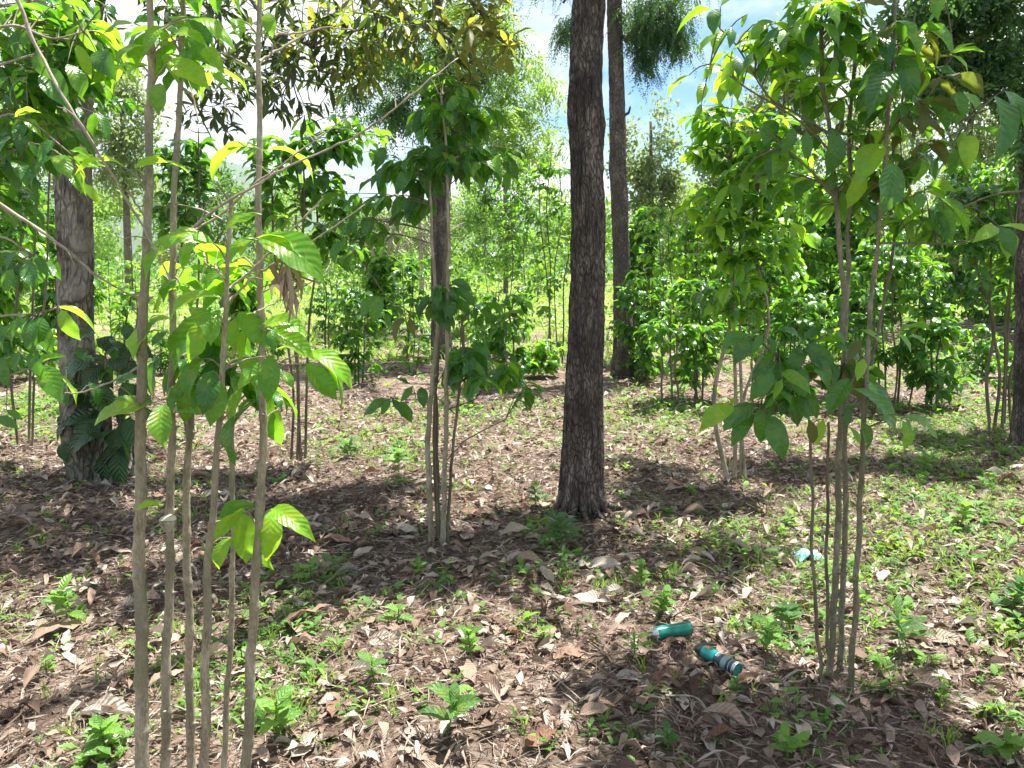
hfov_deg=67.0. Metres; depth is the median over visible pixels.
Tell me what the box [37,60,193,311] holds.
tree
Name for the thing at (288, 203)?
tree
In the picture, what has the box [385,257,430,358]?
coffee plant
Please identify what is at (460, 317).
coffee plant
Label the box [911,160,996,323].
coffee plant
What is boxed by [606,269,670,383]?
coffee plant
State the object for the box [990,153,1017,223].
tree
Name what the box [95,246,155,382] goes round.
coffee plant
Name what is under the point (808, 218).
tree
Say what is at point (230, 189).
tree
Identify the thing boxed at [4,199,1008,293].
treeline
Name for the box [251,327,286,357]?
coffee plant
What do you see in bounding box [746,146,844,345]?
coffee plant
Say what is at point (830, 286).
coffee plant
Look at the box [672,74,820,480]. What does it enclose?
coffee plant
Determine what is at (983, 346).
coffee plant
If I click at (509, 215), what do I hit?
coffee plant
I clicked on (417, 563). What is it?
seedling
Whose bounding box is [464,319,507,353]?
coffee plant
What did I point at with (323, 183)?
coffee plant
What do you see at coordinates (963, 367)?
plant
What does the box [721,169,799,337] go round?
coffee plant
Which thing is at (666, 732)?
seedling
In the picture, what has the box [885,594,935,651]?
seedling
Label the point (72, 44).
coffee plant
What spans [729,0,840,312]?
tree
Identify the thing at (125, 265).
coffee plant
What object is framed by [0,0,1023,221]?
sky
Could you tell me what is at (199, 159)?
coffee plant
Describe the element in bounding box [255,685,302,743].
seedling
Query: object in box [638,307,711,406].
coffee plant
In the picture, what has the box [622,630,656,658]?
seedling
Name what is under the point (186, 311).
weeds
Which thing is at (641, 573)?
seedling
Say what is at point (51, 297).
coffee plant
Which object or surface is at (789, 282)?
coffee plant
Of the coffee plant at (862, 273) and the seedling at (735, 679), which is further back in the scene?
the coffee plant at (862, 273)
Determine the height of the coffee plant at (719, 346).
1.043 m
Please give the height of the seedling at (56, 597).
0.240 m
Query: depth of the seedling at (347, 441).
6.24 m
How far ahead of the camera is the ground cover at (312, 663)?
3.95 m
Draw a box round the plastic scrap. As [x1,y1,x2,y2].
[792,548,823,561]
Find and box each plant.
[0,0,143,428]
[0,0,457,767]
[0,42,143,447]
[0,105,54,377]
[13,328,58,373]
[19,205,108,352]
[56,325,152,485]
[94,256,153,336]
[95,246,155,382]
[136,128,232,438]
[147,328,184,374]
[207,304,228,319]
[217,276,271,349]
[236,113,392,461]
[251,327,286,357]
[302,277,354,348]
[312,63,545,547]
[326,282,391,383]
[343,307,367,328]
[359,254,408,332]
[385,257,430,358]
[393,335,432,374]
[454,275,482,346]
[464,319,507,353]
[467,288,539,380]
[470,197,519,327]
[484,152,550,348]
[502,152,570,365]
[519,335,565,377]
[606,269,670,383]
[611,206,677,338]
[622,337,659,378]
[632,198,718,356]
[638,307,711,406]
[645,275,730,399]
[666,0,1023,693]
[668,337,715,382]
[670,184,738,344]
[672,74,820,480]
[694,313,747,354]
[712,213,809,412]
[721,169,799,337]
[736,212,823,326]
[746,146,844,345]
[747,280,827,395]
[766,323,804,379]
[787,308,838,357]
[788,173,882,343]
[820,276,894,377]
[822,150,906,341]
[828,328,882,365]
[835,230,954,406]
[854,189,940,326]
[882,303,974,407]
[893,324,952,372]
[895,269,960,319]
[904,352,989,387]
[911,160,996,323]
[933,170,1018,428]
[952,157,1015,338]
[954,321,1010,377]
[985,340,1013,391]
[987,167,1018,334]
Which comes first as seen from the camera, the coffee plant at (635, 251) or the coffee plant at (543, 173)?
the coffee plant at (543, 173)
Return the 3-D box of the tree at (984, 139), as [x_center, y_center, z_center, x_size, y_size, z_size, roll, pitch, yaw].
[11.137,-4.660,18.568,3.702,7.529,3.255,0,8,0]
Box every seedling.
[39,654,58,677]
[42,573,85,630]
[82,713,123,756]
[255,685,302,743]
[291,556,318,581]
[320,553,341,575]
[332,435,361,458]
[356,651,387,684]
[377,603,414,621]
[383,446,410,467]
[410,556,428,574]
[417,681,482,735]
[456,623,484,660]
[525,480,549,510]
[531,624,554,638]
[541,509,582,543]
[548,544,581,579]
[579,716,599,741]
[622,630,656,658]
[625,558,650,590]
[632,702,656,713]
[647,584,676,620]
[653,720,679,753]
[726,675,746,688]
[754,615,785,649]
[769,720,806,763]
[773,600,802,629]
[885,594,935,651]
[910,448,940,471]
[942,496,975,526]
[973,727,1023,761]
[993,574,1023,613]
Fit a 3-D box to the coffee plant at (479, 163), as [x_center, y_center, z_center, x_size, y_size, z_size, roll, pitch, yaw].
[-0.433,-0.363,4.239,1.266,2.608,0.701,0,8,0]
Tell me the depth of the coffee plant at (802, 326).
8.69 m
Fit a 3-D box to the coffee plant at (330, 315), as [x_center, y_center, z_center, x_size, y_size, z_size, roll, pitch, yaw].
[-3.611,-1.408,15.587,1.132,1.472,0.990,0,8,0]
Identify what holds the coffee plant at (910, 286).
on the ground at (726, 710)
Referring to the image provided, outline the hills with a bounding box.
[38,162,929,272]
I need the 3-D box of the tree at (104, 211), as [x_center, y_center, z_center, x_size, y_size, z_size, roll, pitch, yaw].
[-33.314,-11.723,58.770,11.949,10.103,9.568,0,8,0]
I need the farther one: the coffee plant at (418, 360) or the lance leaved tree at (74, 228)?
the coffee plant at (418, 360)
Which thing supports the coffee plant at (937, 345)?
on the ground at (726, 710)
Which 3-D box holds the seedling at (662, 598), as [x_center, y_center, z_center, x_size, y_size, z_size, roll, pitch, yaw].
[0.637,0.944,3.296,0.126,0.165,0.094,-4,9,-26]
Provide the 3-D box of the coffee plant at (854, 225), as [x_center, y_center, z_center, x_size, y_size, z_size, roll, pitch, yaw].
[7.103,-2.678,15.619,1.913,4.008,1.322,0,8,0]
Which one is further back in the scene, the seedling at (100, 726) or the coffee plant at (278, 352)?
the coffee plant at (278, 352)
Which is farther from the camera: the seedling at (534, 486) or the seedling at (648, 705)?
the seedling at (534, 486)
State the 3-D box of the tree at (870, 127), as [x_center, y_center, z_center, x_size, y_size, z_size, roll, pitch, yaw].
[10.282,-5.565,21.149,4.928,8.558,3.668,0,8,0]
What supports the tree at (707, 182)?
on the ground at (726, 710)
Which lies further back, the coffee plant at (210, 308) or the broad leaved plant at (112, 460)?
the coffee plant at (210, 308)
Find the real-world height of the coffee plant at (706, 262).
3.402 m
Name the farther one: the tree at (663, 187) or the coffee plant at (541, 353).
the tree at (663, 187)
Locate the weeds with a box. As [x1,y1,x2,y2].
[0,278,1003,342]
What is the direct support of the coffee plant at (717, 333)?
on the ground at (726, 710)
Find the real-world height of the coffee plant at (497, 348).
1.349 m
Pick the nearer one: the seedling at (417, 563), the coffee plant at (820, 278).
the seedling at (417, 563)
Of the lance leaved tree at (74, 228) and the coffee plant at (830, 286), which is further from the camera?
the coffee plant at (830, 286)
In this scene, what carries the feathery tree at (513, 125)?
on the ground at (726, 710)
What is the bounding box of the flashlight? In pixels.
[694,643,742,675]
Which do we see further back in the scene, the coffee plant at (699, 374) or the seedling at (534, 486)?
the coffee plant at (699, 374)
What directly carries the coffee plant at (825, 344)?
on the ground at (726, 710)
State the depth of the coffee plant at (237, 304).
15.85 m
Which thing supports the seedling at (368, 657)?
on the ground at (726, 710)
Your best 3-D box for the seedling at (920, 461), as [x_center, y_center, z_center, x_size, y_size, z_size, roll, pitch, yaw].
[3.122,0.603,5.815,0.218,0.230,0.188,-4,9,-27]
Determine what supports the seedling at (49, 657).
on the ground at (726, 710)
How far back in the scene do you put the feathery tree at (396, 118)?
12.77 m
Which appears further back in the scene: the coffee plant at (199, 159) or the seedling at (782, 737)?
the coffee plant at (199, 159)
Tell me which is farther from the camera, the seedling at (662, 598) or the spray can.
the seedling at (662, 598)
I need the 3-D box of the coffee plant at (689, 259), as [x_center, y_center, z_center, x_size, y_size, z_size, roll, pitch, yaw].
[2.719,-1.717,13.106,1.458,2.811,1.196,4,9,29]
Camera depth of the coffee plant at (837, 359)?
11.97 m
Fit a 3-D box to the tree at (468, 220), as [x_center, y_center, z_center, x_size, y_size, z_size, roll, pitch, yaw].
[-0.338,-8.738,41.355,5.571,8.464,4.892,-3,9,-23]
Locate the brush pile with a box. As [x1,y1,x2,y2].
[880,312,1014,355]
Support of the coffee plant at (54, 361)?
on the ground at (726, 710)
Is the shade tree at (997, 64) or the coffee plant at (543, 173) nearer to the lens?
the shade tree at (997, 64)
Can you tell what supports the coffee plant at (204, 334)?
on the ground at (726, 710)
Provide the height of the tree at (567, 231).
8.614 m
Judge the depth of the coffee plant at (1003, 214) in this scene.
7.32 m
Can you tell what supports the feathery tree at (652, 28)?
on the ground at (726, 710)
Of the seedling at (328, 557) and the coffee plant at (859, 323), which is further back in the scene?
the coffee plant at (859, 323)
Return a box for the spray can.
[647,621,692,639]
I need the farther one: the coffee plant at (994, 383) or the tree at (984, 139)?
the tree at (984, 139)
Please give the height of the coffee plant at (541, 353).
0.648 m
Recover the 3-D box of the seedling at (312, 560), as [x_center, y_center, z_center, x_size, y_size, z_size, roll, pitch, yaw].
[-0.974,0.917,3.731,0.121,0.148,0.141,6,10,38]
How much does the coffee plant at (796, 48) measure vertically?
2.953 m
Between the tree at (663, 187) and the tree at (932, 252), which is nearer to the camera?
the tree at (663, 187)
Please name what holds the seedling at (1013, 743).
on the ground at (726, 710)
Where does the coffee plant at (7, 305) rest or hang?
on the ground at (726, 710)
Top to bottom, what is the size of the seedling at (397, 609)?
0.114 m
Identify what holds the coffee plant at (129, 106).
on the ground at (726, 710)
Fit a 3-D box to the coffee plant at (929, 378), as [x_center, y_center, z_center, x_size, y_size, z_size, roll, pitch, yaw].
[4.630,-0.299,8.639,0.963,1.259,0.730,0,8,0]
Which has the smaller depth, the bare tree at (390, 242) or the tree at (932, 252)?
the bare tree at (390, 242)
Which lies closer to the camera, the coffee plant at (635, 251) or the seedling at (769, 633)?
the seedling at (769, 633)
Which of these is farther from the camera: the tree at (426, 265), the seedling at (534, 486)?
the tree at (426, 265)
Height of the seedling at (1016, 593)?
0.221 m
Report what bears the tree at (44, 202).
on the ground at (726, 710)
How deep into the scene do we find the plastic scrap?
4.08 m
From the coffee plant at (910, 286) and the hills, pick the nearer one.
the coffee plant at (910, 286)
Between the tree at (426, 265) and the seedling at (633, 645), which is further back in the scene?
the tree at (426, 265)
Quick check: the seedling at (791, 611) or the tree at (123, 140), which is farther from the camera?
the tree at (123, 140)
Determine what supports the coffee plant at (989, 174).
on the ground at (726, 710)
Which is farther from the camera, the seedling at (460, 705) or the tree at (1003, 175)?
the tree at (1003, 175)
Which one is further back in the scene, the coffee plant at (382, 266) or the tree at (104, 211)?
the tree at (104, 211)
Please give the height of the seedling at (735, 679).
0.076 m
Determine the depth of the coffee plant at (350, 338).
10.39 m
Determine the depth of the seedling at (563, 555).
3.76 m
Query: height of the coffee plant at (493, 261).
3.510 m
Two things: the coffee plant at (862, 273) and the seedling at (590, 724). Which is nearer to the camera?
the seedling at (590, 724)
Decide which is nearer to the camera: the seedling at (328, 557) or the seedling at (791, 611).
the seedling at (791, 611)
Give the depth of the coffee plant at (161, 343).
11.72 m
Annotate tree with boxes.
[0,0,533,486]
[0,103,97,296]
[0,168,154,269]
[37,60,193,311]
[138,152,279,288]
[245,176,369,289]
[306,0,542,360]
[321,210,412,296]
[324,222,471,277]
[353,193,466,290]
[361,179,503,278]
[386,0,569,199]
[450,154,562,294]
[517,180,641,285]
[520,0,721,378]
[543,0,623,523]
[603,90,693,306]
[632,178,717,290]
[679,140,750,287]
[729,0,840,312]
[746,196,858,293]
[800,28,939,307]
[856,185,998,283]
[869,0,1023,445]
[889,35,1020,314]
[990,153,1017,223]
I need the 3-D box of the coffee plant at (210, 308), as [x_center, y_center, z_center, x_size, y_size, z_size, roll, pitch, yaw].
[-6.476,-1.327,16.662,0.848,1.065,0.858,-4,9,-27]
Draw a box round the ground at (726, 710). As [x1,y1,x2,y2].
[0,272,1023,767]
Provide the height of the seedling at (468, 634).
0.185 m
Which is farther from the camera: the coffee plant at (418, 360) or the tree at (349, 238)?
the tree at (349, 238)
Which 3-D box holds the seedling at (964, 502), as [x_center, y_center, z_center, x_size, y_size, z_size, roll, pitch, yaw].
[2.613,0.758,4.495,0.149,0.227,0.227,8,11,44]
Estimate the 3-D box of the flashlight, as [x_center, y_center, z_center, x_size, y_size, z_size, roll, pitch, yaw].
[0.776,1.039,2.929,0.054,0.054,0.201,-18,18,-31]
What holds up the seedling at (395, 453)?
on the ground at (726, 710)
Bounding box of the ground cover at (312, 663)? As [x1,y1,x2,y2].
[0,327,1023,767]
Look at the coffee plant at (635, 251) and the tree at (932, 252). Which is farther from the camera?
the tree at (932, 252)
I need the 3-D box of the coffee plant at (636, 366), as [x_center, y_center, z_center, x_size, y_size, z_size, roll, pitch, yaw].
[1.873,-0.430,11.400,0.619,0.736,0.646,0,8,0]
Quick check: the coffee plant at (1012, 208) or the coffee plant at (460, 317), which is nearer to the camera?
the coffee plant at (1012, 208)
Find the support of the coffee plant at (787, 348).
on the ground at (726, 710)
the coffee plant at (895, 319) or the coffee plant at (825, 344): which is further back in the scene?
the coffee plant at (895, 319)
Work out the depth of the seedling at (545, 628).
3.07 m
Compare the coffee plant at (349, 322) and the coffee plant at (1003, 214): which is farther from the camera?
the coffee plant at (349, 322)
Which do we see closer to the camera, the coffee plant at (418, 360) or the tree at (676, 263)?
the coffee plant at (418, 360)
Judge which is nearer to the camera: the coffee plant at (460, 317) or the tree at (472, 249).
the coffee plant at (460, 317)
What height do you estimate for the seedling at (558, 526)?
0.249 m

